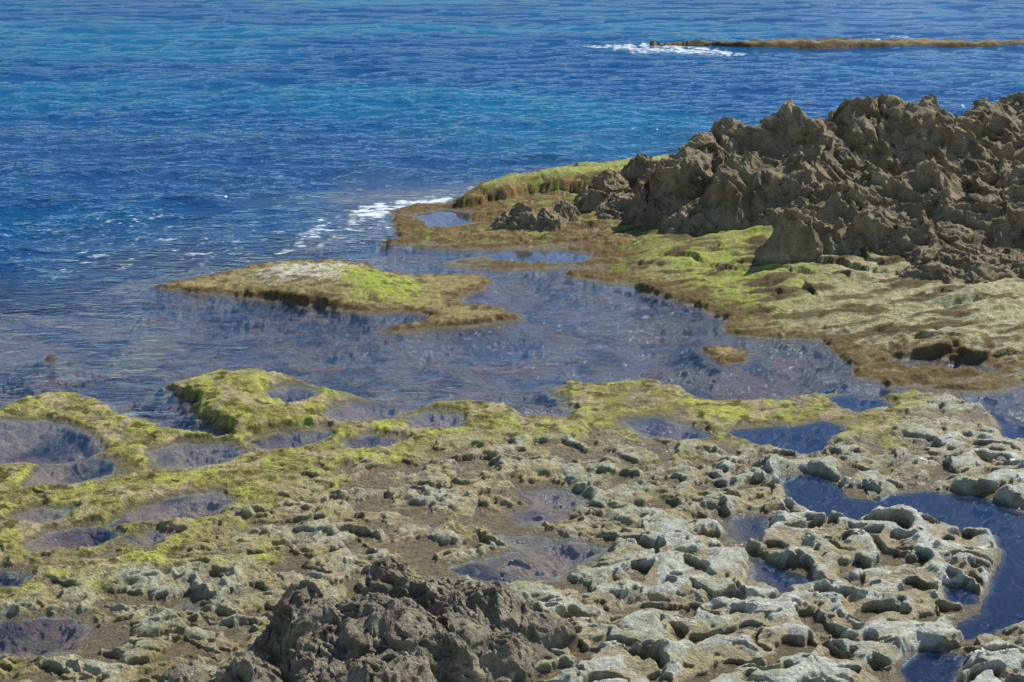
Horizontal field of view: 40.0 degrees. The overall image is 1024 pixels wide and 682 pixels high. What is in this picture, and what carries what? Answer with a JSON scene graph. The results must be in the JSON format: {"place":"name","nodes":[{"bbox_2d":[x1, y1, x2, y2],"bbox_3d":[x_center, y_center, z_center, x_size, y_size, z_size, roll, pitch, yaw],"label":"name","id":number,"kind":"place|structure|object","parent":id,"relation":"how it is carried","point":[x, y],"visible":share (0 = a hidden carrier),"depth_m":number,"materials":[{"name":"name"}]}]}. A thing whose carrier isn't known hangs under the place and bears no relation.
{"place":"outdoors","nodes":[
{"label":"outdoors","id":0,"kind":"place"},
{"bbox_2d":[309,181,480,205],"label":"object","id":1,"kind":"structure","parent":0,"point":[409,196],"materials":[{"name":"liquid"}]},
{"bbox_2d":[0,154,1023,681],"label":"rocky shore ground","id":2,"kind":"structure","parent":0,"point":[634,526],"depth_m":12.35,"materials":[{"name":"grey stone"}]},
{"bbox_2d":[157,555,578,681],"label":"boulder","id":3,"kind":"object","parent":2,"relation":"on","point":[396,621],"visible":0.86,"depth_m":8.63,"materials":[{"name":"grey stone"}]},
{"bbox_2d":[488,202,567,231],"bbox_3d":[0.200,-1.673,21.066,1.400,0.866,1.700,0,17,0],"label":"rock","id":4,"kind":"object","parent":2,"relation":"on","point":[525,217],"visible":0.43,"depth_m":20.77,"materials":[{"name":"grey stone"}]},
{"bbox_2d":[553,200,582,222],"bbox_3d":[0.750,-1.744,21.357,0.900,0.833,1.500,0,17,0],"label":"rock","id":5,"kind":"object","parent":2,"relation":"on","point":[569,212],"visible":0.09,"depth_m":21.14,"materials":[{"name":"grey stone"}]},
{"bbox_2d":[572,153,717,234],"bbox_3d":[2.100,-2.177,22.062,3.000,1.254,5.500,0,17,0],"label":"rock","id":6,"kind":"object","parent":2,"relation":"on","point":[608,194],"visible":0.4,"depth_m":21.58,"materials":[{"name":"grey stone"}]},
{"bbox_2d":[643,92,1023,263],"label":"rock outcrop","id":7,"kind":"object","parent":2,"relation":"on","point":[886,175],"visible":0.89,"depth_m":20.28,"materials":[{"name":"grey stone"}]},
{"bbox_2d":[895,240,1023,283],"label":"rock","id":8,"kind":"object","parent":2,"relation":"on","point":[970,263],"visible":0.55,"depth_m":17.43,"materials":[{"name":"grey stone"}]},
{"bbox_2d":[955,92,1023,162],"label":"rock outcrop","id":9,"kind":"object","parent":2,"relation":"on","point":[997,129],"visible":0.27,"depth_m":25.45,"materials":[{"name":"grey stone"}]},
{"bbox_2d":[0,0,1023,436],"bbox_3d":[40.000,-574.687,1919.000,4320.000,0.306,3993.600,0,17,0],"label":"sea","id":10,"kind":"structure","parent":0,"point":[130,124],"depth_m":36.86,"materials":[{"name":"liquid"}]},
{"bbox_2d":[650,37,1023,52],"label":"reef","id":11,"kind":"object","parent":10,"relation":"in","point":[829,43],"visible":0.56,"depth_m":50.77}
]}

